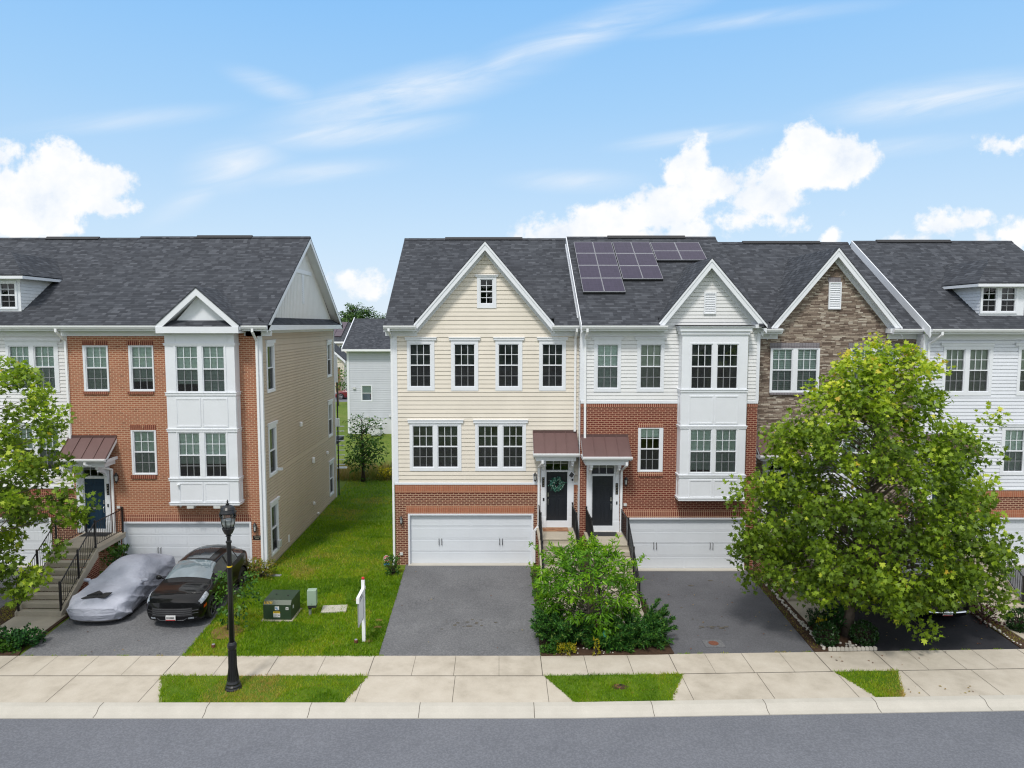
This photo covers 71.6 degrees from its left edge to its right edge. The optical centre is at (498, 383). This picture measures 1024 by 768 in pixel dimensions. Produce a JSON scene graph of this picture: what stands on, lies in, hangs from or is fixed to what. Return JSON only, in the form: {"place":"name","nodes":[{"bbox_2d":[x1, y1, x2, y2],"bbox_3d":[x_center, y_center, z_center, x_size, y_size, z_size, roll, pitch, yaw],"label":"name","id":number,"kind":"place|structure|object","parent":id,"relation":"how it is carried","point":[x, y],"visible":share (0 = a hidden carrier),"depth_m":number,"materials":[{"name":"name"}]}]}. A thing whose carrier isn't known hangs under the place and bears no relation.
{"place":"outdoors","nodes":[
{"label":"outdoors","id":0,"kind":"place"},
{"bbox_2d":[0,567,64,607],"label":"driveway","id":1,"kind":"structure","parent":0,"point":[2,602],"depth_m":26.02,"materials":[{"name":"grey asphalt"}]},
{"bbox_2d":[0,355,101,608],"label":"tree","id":2,"kind":"object","parent":1,"relation":"on","point":[11,497],"visible":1,"depth_m":21.61,"materials":[{"name":"green plant"}]},
{"bbox_2d":[0,615,65,636],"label":"walkway","id":3,"kind":"structure","parent":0,"point":[39,622],"depth_m":23.08,"materials":[{"name":"concrete"}]},
{"bbox_2d":[20,572,253,655],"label":"driveway","id":4,"kind":"structure","parent":0,"point":[138,632],"depth_m":22.12,"materials":[{"name":"grey asphalt"}]},
{"bbox_2d":[66,553,175,621],"bbox_3d":[-13.120,6.890,24.956,2.220,1.392,4.540,0,5,0],"label":"covered car","id":5,"kind":"object","parent":4,"relation":"on","point":[131,582],"visible":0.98,"depth_m":24.04,"materials":[{"name":"grey fabric"}]},
{"bbox_2d":[146,544,247,620],"bbox_3d":[-10.420,6.778,24.843,2.298,1.653,4.748,0,5,0],"label":"parked car","id":6,"kind":"object","parent":4,"relation":"on","point":[181,591],"visible":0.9,"depth_m":23.63,"materials":[{"name":"black paint"}]},
{"bbox_2d":[157,672,367,701],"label":"verge","id":7,"kind":"structure","parent":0,"point":[185,678],"depth_m":19.12,"materials":[{"name":"plant"}]},
{"bbox_2d":[219,500,241,691],"bbox_3d":[-7.160,5.637,18.932,0.444,5.200,0.444,0,5,0],"label":"street lamp","id":8,"kind":"object","parent":7,"relation":"on","point":[233,683],"visible":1,"depth_m":18.90,"materials":[{"name":"black metal"}]},
{"bbox_2d":[181,479,403,656],"bbox_3d":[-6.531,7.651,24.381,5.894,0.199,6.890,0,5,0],"label":"lawn","id":9,"kind":"structure","parent":0,"point":[318,635],"depth_m":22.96,"materials":[{"name":"plant"}]},
{"bbox_2d":[210,570,261,630],"bbox_3d":[-8.288,6.842,22.461,1.411,2.053,1.362,3,6,36],"label":"sapling","id":10,"kind":"object","parent":9,"relation":"on","point":[238,607],"visible":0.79,"depth_m":22.39,"materials":[{"name":"green plant"}]},
{"bbox_2d":[245,556,276,581],"bbox_3d":[-9.069,7.038,26.959,1.223,0.887,1.010,0,5,0],"label":"shrub","id":11,"kind":"object","parent":9,"relation":"on","point":[263,568],"visible":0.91,"depth_m":26.89,"materials":[{"name":"green plant"}]},
{"bbox_2d":[261,590,301,621],"bbox_3d":[-7.252,7.416,23.734,1.040,0.770,1.040,0,5,2],"label":"transformer box","id":12,"kind":"object","parent":9,"relation":"on","point":[280,605],"visible":1,"depth_m":23.29,"materials":[{"name":"green metal"}]},
{"bbox_2d":[307,588,316,614],"bbox_3d":[-6.236,7.338,23.716,0.300,0.980,0.257,0,5,-4],"label":"utility pedestal","id":13,"kind":"object","parent":9,"relation":"on","point":[311,598],"visible":0.94,"depth_m":23.60,"materials":[{"name":"green metal"}]},
{"bbox_2d":[383,553,399,575],"bbox_3d":[-4.098,6.919,27.241,0.681,0.893,0.596,0,5,0],"label":"shrub","id":14,"kind":"object","parent":9,"relation":"on","point":[392,569],"visible":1,"depth_m":27.19,"materials":[{"name":"green plant"}]},
{"bbox_2d":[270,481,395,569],"bbox_3d":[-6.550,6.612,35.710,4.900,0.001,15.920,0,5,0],"label":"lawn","id":15,"kind":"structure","parent":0,"point":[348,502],"depth_m":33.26,"materials":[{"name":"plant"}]},
{"bbox_2d":[342,413,388,481],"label":"tree","id":16,"kind":"object","parent":15,"relation":"on","point":[362,460],"visible":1,"depth_m":43.12,"materials":[{"name":"green plant"}]},
{"bbox_2d":[378,564,539,655],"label":"driveway","id":17,"kind":"structure","parent":0,"point":[426,615],"depth_m":23.84,"materials":[{"name":"grey asphalt"}]},
{"bbox_2d":[19,332,989,655],"bbox_3d":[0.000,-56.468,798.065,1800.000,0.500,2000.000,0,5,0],"label":"ground","id":18,"kind":"structure","parent":0,"point":[343,418],"depth_m":54.72,"materials":[{"name":"green plant"}]},
{"bbox_2d":[0,645,25,655],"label":"planting bed","id":19,"kind":"object","parent":18,"relation":"on","point":[2,653],"visible":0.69,"depth_m":21.06,"materials":[{"name":"brown soil"}]},
{"bbox_2d":[0,622,47,651],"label":"shrub","id":20,"kind":"object","parent":19,"relation":"on","point":[24,635],"visible":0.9,"depth_m":21.43,"materials":[{"name":"green plant"}]},
{"bbox_2d":[41,614,68,633],"bbox_3d":[-14.396,7.613,24.711,0.142,0.237,6.009,0,5,-1],"label":"planting bed","id":21,"kind":"object","parent":18,"relation":"on","point":[57,623],"visible":0.2,"depth_m":23.04,"materials":[{"name":"brown soil"}]},
{"bbox_2d":[100,541,129,565],"bbox_3d":[-14.454,6.727,26.880,0.787,1.506,1.376,0,5,0],"label":"shrub","id":22,"kind":"object","parent":21,"relation":"on","point":[121,549],"visible":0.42,"depth_m":26.71,"materials":[{"name":"green plant"}]},
{"bbox_2d":[0,237,138,567],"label":"townhouse","id":23,"kind":"structure","parent":18,"relation":"on","point":[46,283],"depth_m":28.09,"materials":[{"name":"white paint"}]},
{"bbox_2d":[0,281,17,308],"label":"window","id":24,"kind":"structure","parent":23,"relation":"in","point":[1,282],"depth_m":27.71,"materials":[{"name":"white paint"}]},
{"bbox_2d":[0,518,52,567],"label":"garage door","id":25,"kind":"structure","parent":23,"relation":"in","point":[36,537],"depth_m":28.21,"materials":[{"name":"paint"}]},
{"bbox_2d":[3,339,60,391],"bbox_3d":[-18.018,-0.705,27.544,2.202,2.061,0.205,0,5,0],"label":"window","id":26,"kind":"structure","parent":23,"relation":"in","point":[46,351],"depth_m":27.55,"materials":[{"name":"white paint"}]},
{"bbox_2d":[7,422,63,473],"bbox_3d":[-18.070,2.508,27.811,2.227,2.039,0.205,0,5,0],"label":"window","id":27,"kind":"structure","parent":23,"relation":"in","point":[28,430],"depth_m":27.86,"materials":[{"name":"white paint"}]},
{"bbox_2d":[15,507,125,615],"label":"entrance stairs","id":28,"kind":"structure","parent":18,"relation":"on","point":[87,547],"depth_m":24.88,"materials":[{"name":"concrete"}]},
{"bbox_2d":[51,235,346,572],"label":"townhouse","id":29,"kind":"structure","parent":18,"relation":"on","point":[201,378],"depth_m":27.47,"materials":[{"name":"brown brick"}]},
{"bbox_2d":[84,479,105,528],"bbox_3d":[-15.628,4.635,27.508,0.791,1.989,0.120,0,5,0],"label":"front door","id":30,"kind":"structure","parent":29,"relation":"in","point":[97,485],"depth_m":27.49,"materials":[{"name":"wood"}]},
{"bbox_2d":[82,346,109,390],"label":"window","id":31,"kind":"structure","parent":29,"relation":"in","point":[95,370],"depth_m":27.11,"materials":[{"name":"white paint"}]},
{"bbox_2d":[128,346,154,390],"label":"window","id":32,"kind":"structure","parent":29,"relation":"in","point":[141,358],"depth_m":27.11,"materials":[{"name":"white paint"}]},
{"bbox_2d":[131,430,157,474],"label":"window","id":33,"kind":"structure","parent":29,"relation":"in","point":[143,442],"depth_m":27.38,"materials":[{"name":"white paint"}]},
{"bbox_2d":[122,522,252,567],"bbox_3d":[-12.116,6.312,27.678,5.018,1.975,0.180,0,5,0],"label":"garage door","id":34,"kind":"structure","parent":29,"relation":"in","point":[176,539],"depth_m":27.68,"materials":[{"name":"paint"}]},
{"bbox_2d":[173,346,226,391],"bbox_3d":[-11.172,-0.559,26.610,1.939,1.792,0.130,0,5,0],"label":"window","id":35,"kind":"structure","parent":29,"relation":"in","point":[204,366],"depth_m":26.63,"materials":[{"name":"white paint"}]},
{"bbox_2d":[176,432,228,477],"bbox_3d":[-11.198,2.679,26.879,1.939,1.759,0.130,0,5,0],"label":"window","id":36,"kind":"structure","parent":29,"relation":"in","point":[202,448],"depth_m":26.90,"materials":[{"name":"white paint"}]},
{"bbox_2d":[265,339,275,392],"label":"window","id":37,"kind":"structure","parent":29,"relation":"in","point":[269,343],"depth_m":28.39,"materials":[{"name":"white paint"}]},
{"bbox_2d":[267,420,277,477],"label":"window","id":38,"kind":"structure","parent":29,"relation":"in","point":[272,425],"depth_m":28.66,"materials":[{"name":"white paint"}]},
{"bbox_2d":[270,496,279,556],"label":"window","id":39,"kind":"structure","parent":29,"relation":"in","point":[274,502],"depth_m":28.86,"materials":[{"name":"white paint"}]},
{"bbox_2d":[334,343,346,391],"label":"back house","id":40,"kind":"structure","parent":18,"relation":"on","point":[341,355],"depth_m":97.34,"materials":[{"name":"grey stone"}]},
{"bbox_2d":[334,322,351,352],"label":"back house","id":41,"kind":"structure","parent":18,"relation":"on","point":[340,336],"depth_m":105.52,"materials":[{"name":"white paint"}]},
{"bbox_2d":[338,302,364,322],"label":"tree","id":42,"kind":"object","parent":18,"relation":"on","point":[350,315],"visible":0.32,"depth_m":130.47,"materials":[{"name":"green plant"}]},
{"bbox_2d":[356,577,365,641],"bbox_3d":[-4.158,6.993,21.443,0.100,2.155,1.010,0,5,0],"label":"sign post","id":43,"kind":"object","parent":18,"relation":"on","point":[360,599],"visible":0.93,"depth_m":21.65,"materials":[{"name":"white plastic"}]},
{"bbox_2d":[337,458,391,480],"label":"weeds","id":44,"kind":"object","parent":18,"relation":"on","point":[371,473],"visible":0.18,"depth_m":44.45,"materials":[{"name":"green plant"}]},
{"bbox_2d":[341,317,391,433],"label":"back house","id":45,"kind":"structure","parent":18,"relation":"on","point":[366,346],"depth_m":62.29,"materials":[{"name":"white paint"}]},
{"bbox_2d":[383,237,579,565],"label":"townhouse","id":46,"kind":"structure","parent":18,"relation":"on","point":[483,333],"depth_m":28.00,"materials":[{"name":"white paint"}]},
{"bbox_2d":[404,337,436,390],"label":"window","id":47,"kind":"structure","parent":46,"relation":"in","point":[420,350],"depth_m":27.78,"materials":[{"name":"white paint"}]},
{"bbox_2d":[407,420,463,470],"bbox_3d":[-2.494,2.413,28.003,2.209,2.043,0.205,0,5,0],"label":"window","id":48,"kind":"structure","parent":46,"relation":"in","point":[435,445],"depth_m":28.06,"materials":[{"name":"white paint"}]},
{"bbox_2d":[449,337,480,390],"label":"window","id":49,"kind":"structure","parent":46,"relation":"in","point":[464,350],"depth_m":27.78,"materials":[{"name":"white paint"}]},
{"bbox_2d":[408,514,532,565],"bbox_3d":[-1.127,6.206,28.306,4.981,2.123,0.330,0,5,0],"label":"garage door","id":50,"kind":"structure","parent":46,"relation":"in","point":[433,539],"depth_m":28.40,"materials":[{"name":"paint"}]},
{"bbox_2d":[475,275,497,307],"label":"window","id":51,"kind":"structure","parent":46,"relation":"in","point":[479,277],"depth_m":27.48,"materials":[{"name":"white paint"}]},
{"bbox_2d":[473,420,527,470],"bbox_3d":[0.059,2.413,28.003,2.171,2.043,0.205,0,5,0],"label":"window","id":52,"kind":"structure","parent":46,"relation":"in","point":[500,445],"depth_m":28.06,"materials":[{"name":"white paint"}]},
{"bbox_2d":[493,337,524,390],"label":"window","id":53,"kind":"structure","parent":46,"relation":"in","point":[508,350],"depth_m":27.78,"materials":[{"name":"white paint"}]},
{"bbox_2d":[537,337,567,390],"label":"window","id":54,"kind":"structure","parent":46,"relation":"in","point":[552,350],"depth_m":27.78,"materials":[{"name":"white paint"}]},
{"bbox_2d":[546,472,566,519],"bbox_3d":[2.294,4.453,28.195,0.826,1.981,0.120,0,5,0],"label":"front door","id":55,"kind":"structure","parent":46,"relation":"in","point":[556,502],"depth_m":28.21,"materials":[{"name":"wood"}]},
{"bbox_2d":[0,695,1023,718],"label":"kerb","id":56,"kind":"structure","parent":18,"relation":"on","point":[399,710],"depth_m":18.21,"materials":[{"name":"concrete"}]},
{"bbox_2d":[536,502,584,601],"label":"entrance stairs","id":57,"kind":"structure","parent":18,"relation":"on","point":[554,537],"depth_m":26.73,"materials":[{"name":"concrete"}]},
{"bbox_2d":[541,624,672,655],"bbox_3d":[3.201,7.901,21.987,3.911,0.119,2.120,0,5,0],"label":"planting bed","id":58,"kind":"object","parent":18,"relation":"on","point":[651,650],"visible":0.32,"depth_m":21.14,"materials":[{"name":"brown soil"}]},
{"bbox_2d":[529,601,596,652],"bbox_3d":[1.984,7.390,21.673,2.230,1.452,1.827,0,5,0],"label":"juniper","id":59,"kind":"object","parent":58,"relation":"on","point":[554,629],"visible":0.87,"depth_m":21.36,"materials":[{"name":"green plant"}]},
{"bbox_2d":[525,531,649,641],"bbox_3d":[2.781,6.210,22.020,3.371,3.419,3.089,3,6,31],"label":"tree","id":60,"kind":"object","parent":58,"relation":"on","point":[566,563],"visible":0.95,"depth_m":21.75,"materials":[{"name":"green plant"}]},
{"bbox_2d":[581,627,638,653],"bbox_3d":[3.414,7.742,21.372,1.971,0.816,0.957,0,5,0],"label":"juniper","id":61,"kind":"object","parent":58,"relation":"on","point":[610,645],"visible":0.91,"depth_m":21.14,"materials":[{"name":"green plant"}]},
{"bbox_2d":[599,596,678,651],"bbox_3d":[4.256,7.384,21.688,2.573,1.498,1.753,0,5,0],"label":"juniper","id":62,"kind":"object","parent":58,"relation":"on","point":[649,629],"visible":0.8,"depth_m":21.43,"materials":[{"name":"green plant"}]},
{"bbox_2d":[584,506,641,611],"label":"entrance stairs","id":63,"kind":"structure","parent":18,"relation":"on","point":[624,545],"depth_m":25.92,"materials":[{"name":"concrete"}]},
{"bbox_2d":[565,235,767,570],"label":"townhouse","id":64,"kind":"structure","parent":18,"relation":"on","point":[668,375],"depth_m":27.22,"materials":[{"name":"white paint"}]},
{"bbox_2d":[574,242,625,293],"bbox_3d":[4.204,-4.989,30.126,1.713,2.494,3.836,0,5,0],"label":"solar array","id":65,"kind":"object","parent":64,"relation":"on","point":[599,271],"visible":1,"depth_m":29.87,"materials":[{"name":"glass"}]},
{"bbox_2d":[592,476,612,525],"bbox_3d":[4.020,4.540,27.601,0.804,1.983,0.120,0,5,0],"label":"front door","id":66,"kind":"structure","parent":64,"relation":"in","point":[602,486],"depth_m":27.61,"materials":[{"name":"wood"}]},
{"bbox_2d":[592,337,623,391],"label":"window","id":67,"kind":"structure","parent":64,"relation":"in","point":[607,350],"depth_m":27.18,"materials":[{"name":"white paint"}]},
{"bbox_2d":[612,242,662,280],"bbox_3d":[5.921,-5.311,30.557,1.674,1.923,2.924,0,5,0],"label":"solar array","id":68,"kind":"object","parent":64,"relation":"on","point":[636,261],"visible":1,"depth_m":30.38,"materials":[{"name":"glass"}]},
{"bbox_2d":[637,428,662,471],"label":"window","id":69,"kind":"structure","parent":64,"relation":"in","point":[642,432],"depth_m":27.42,"materials":[{"name":"white paint"}]},
{"bbox_2d":[635,337,666,391],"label":"window","id":70,"kind":"structure","parent":64,"relation":"in","point":[650,350],"depth_m":27.18,"materials":[{"name":"white paint"}]},
{"bbox_2d":[650,242,706,261],"bbox_3d":[7.871,-5.804,31.214,2.207,1.008,1.466,0,5,0],"label":"solar array","id":71,"kind":"object","parent":64,"relation":"on","point":[677,250],"visible":0.94,"depth_m":31.14,"materials":[{"name":"glass"}]},
{"bbox_2d":[626,518,744,570],"bbox_3d":[7.269,6.254,27.708,4.625,2.126,0.330,0,5,0],"label":"garage door","id":72,"kind":"structure","parent":64,"relation":"in","point":[670,544],"depth_m":27.80,"materials":[{"name":"paint"}]},
{"bbox_2d":[688,429,738,473],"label":"window","id":73,"kind":"structure","parent":64,"relation":"in","point":[713,450],"depth_m":26.97,"materials":[{"name":"white paint"}]},
{"bbox_2d":[689,343,739,388],"bbox_3d":[8.085,-0.663,26.682,1.879,1.745,0.130,0,5,0],"label":"window","id":74,"kind":"structure","parent":64,"relation":"in","point":[712,365],"depth_m":26.71,"materials":[{"name":"glass"}]},
{"bbox_2d":[746,567,834,651],"bbox_3d":[9.744,7.633,24.599,0.621,0.259,6.771,0,5,0],"label":"planting bed","id":75,"kind":"object","parent":18,"relation":"on","point":[789,617],"visible":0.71,"depth_m":23.35,"materials":[{"name":"brown soil"}]},
{"bbox_2d":[812,620,839,646],"bbox_3d":[9.982,7.598,21.654,0.833,0.762,0.810,0,5,0],"label":"shrub","id":76,"kind":"object","parent":75,"relation":"on","point":[827,638],"visible":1,"depth_m":21.52,"materials":[{"name":"green plant"}]},
{"bbox_2d":[753,508,829,601],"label":"entrance stairs","id":77,"kind":"structure","parent":18,"relation":"on","point":[792,598],"depth_m":25.54,"materials":[{"name":"concrete"}]},
{"bbox_2d":[718,241,927,549],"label":"townhouse","id":78,"kind":"structure","parent":18,"relation":"on","point":[818,305],"depth_m":28.14,"materials":[{"name":"brown stone"}]},
{"bbox_2d":[769,348,819,392],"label":"window","id":79,"kind":"structure","parent":78,"relation":"in","point":[790,368],"depth_m":28.21,"materials":[{"name":"grey glass"}]},
{"bbox_2d":[816,431,864,474],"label":"window","id":80,"kind":"structure","parent":78,"relation":"in","point":[854,451],"depth_m":28.06,"materials":[{"name":"white paint"}]},
{"bbox_2d":[808,623,877,651],"bbox_3d":[10.701,7.904,22.204,1.596,0.116,1.926,0,5,0],"label":"planting bed","id":81,"kind":"object","parent":18,"relation":"on","point":[843,640],"visible":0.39,"depth_m":21.83,"materials":[{"name":"brown soil"}]},
{"bbox_2d":[805,607,838,626],"bbox_3d":[10.415,7.531,22.855,0.999,0.634,0.590,0,5,0],"label":"hedge","id":82,"kind":"object","parent":81,"relation":"on","point":[816,613],"visible":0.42,"depth_m":22.82,"materials":[{"name":"green plant"}]},
{"bbox_2d":[823,598,847,630],"bbox_3d":[10.496,7.280,22.263,0.921,1.236,0.721,0,5,0],"label":"plant","id":83,"kind":"object","parent":81,"relation":"on","point":[840,612],"visible":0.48,"depth_m":22.16,"materials":[{"name":"green plant"}]},
{"bbox_2d":[848,619,879,645],"bbox_3d":[11.129,7.602,21.694,0.904,0.805,0.876,0,5,0],"label":"shrub","id":84,"kind":"object","parent":81,"relation":"on","point":[868,638],"visible":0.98,"depth_m":21.54,"materials":[{"name":"green plant"}]},
{"bbox_2d":[717,332,1023,644],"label":"tree","id":85,"kind":"object","parent":81,"relation":"on","point":[855,561],"visible":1,"depth_m":21.02,"materials":[{"name":"green plant"}]},
{"bbox_2d":[849,240,1023,566],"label":"townhouse","id":86,"kind":"structure","parent":18,"relation":"on","point":[961,303],"depth_m":27.92,"materials":[{"name":"white paint"}]},
{"bbox_2d":[940,342,994,395],"bbox_3d":[18.173,-0.582,27.654,2.098,2.068,0.205,0,5,0],"label":"window","id":87,"kind":"structure","parent":86,"relation":"in","point":[974,357],"depth_m":27.69,"materials":[{"name":"white paint"}]},
{"bbox_2d":[975,518,1023,566],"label":"garage door","id":88,"kind":"structure","parent":86,"relation":"in","point":[1014,525],"depth_m":28.28,"materials":[{"name":"paint"}]},
{"bbox_2d":[980,287,1018,313],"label":"window","id":89,"kind":"structure","parent":86,"relation":"in","point":[998,293],"depth_m":27.78,"materials":[{"name":"white paint"}]},
{"bbox_2d":[999,424,1023,474],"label":"window","id":90,"kind":"structure","parent":86,"relation":"in","point":[1012,437],"depth_m":27.97,"materials":[{"name":"white paint"}]},
{"bbox_2d":[1015,342,1023,395],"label":"window","id":91,"kind":"structure","parent":86,"relation":"in","point":[1020,368],"depth_m":27.68,"materials":[{"name":"white paint"}]},
{"bbox_2d":[911,501,1023,609],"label":"entrance stairs","id":92,"kind":"structure","parent":18,"relation":"on","point":[1021,605],"depth_m":24.43,"materials":[{"name":"concrete"}]},
{"bbox_2d":[969,606,1023,648],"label":"planting bed","id":93,"kind":"object","parent":18,"relation":"on","point":[1010,635],"visible":0.3,"depth_m":22.30,"materials":[{"name":"brown soil"}]},
{"bbox_2d":[970,596,1005,627],"bbox_3d":[15.936,7.410,23.261,0.827,0.886,1.166,0,5,0],"label":"shrub","id":94,"kind":"object","parent":93,"relation":"on","point":[983,618],"visible":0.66,"depth_m":23.09,"materials":[{"name":"green plant"}]},
{"bbox_2d":[1005,607,1023,632],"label":"shrub","id":95,"kind":"object","parent":18,"relation":"on","point":[1018,625],"visible":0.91,"depth_m":22.54,"materials":[{"name":"green plant"}]},
{"bbox_2d":[0,711,1023,767],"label":"road","id":96,"kind":"structure","parent":0,"point":[993,739],"depth_m":16.88,"materials":[{"name":"grey asphalt"}]},
{"bbox_2d":[0,649,1023,675],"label":"sidewalk","id":97,"kind":"structure","parent":0,"point":[720,663],"depth_m":20.50,"materials":[{"name":"concrete"}]},
{"bbox_2d":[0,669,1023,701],"bbox_3d":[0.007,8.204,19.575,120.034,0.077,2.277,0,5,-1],"label":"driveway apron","id":98,"kind":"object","parent":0,"point":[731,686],"visible":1,"depth_m":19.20,"materials":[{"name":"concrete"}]},
{"bbox_2d":[0,649,1023,717],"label":"pavement joints","id":99,"kind":"object","parent":98,"relation":"on","point":[480,675],"visible":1,"depth_m":19.81,"materials":[{"name":"grey concrete"}]},
{"bbox_2d":[0,0,1023,317],"label":"sky","id":100,"kind":"structure","parent":0,"point":[359,128],"materials":[{"name":"blue"}]},
{"bbox_2d":[544,671,682,701],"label":"verge","id":101,"kind":"structure","parent":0,"point":[617,679],"depth_m":19.23,"materials":[{"name":"plant"}]},
{"bbox_2d":[636,570,813,653],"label":"driveway","id":102,"kind":"structure","parent":0,"point":[743,630],"depth_m":23.85,"materials":[{"name":"grey asphalt"}]},
{"bbox_2d":[782,596,841,622],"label":"walkway","id":103,"kind":"structure","parent":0,"point":[800,610],"depth_m":24.24,"materials":[{"name":"concrete"}]},
{"bbox_2d":[834,668,904,696],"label":"grass","id":104,"kind":"structure","parent":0,"point":[888,692],"depth_m":19.40,"materials":[{"name":"green plant"}]},
{"bbox_2d":[829,578,1020,650],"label":"driveway","id":105,"kind":"structure","parent":0,"point":[957,633],"depth_m":22.34,"materials":[{"name":"black asphalt"}]},
{"bbox_2d":[870,544,969,616],"bbox_3d":[14.450,6.691,25.208,2.298,1.754,4.865,0,5,0],"label":"parked car","id":106,"kind":"object","parent":105,"relation":"on","point":[963,612],"visible":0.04,"depth_m":22.95,"materials":[{"name":"black paint"}]},
{"bbox_2d":[973,602,1023,639],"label":"walkway","id":107,"kind":"structure","parent":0,"point":[1020,635],"depth_m":23.18,"materials":[{"name":"concrete"}]},
{"bbox_2d":[1006,567,1023,598],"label":"driveway","id":108,"kind":"structure","parent":0,"point":[1012,580],"depth_m":26.82,"materials":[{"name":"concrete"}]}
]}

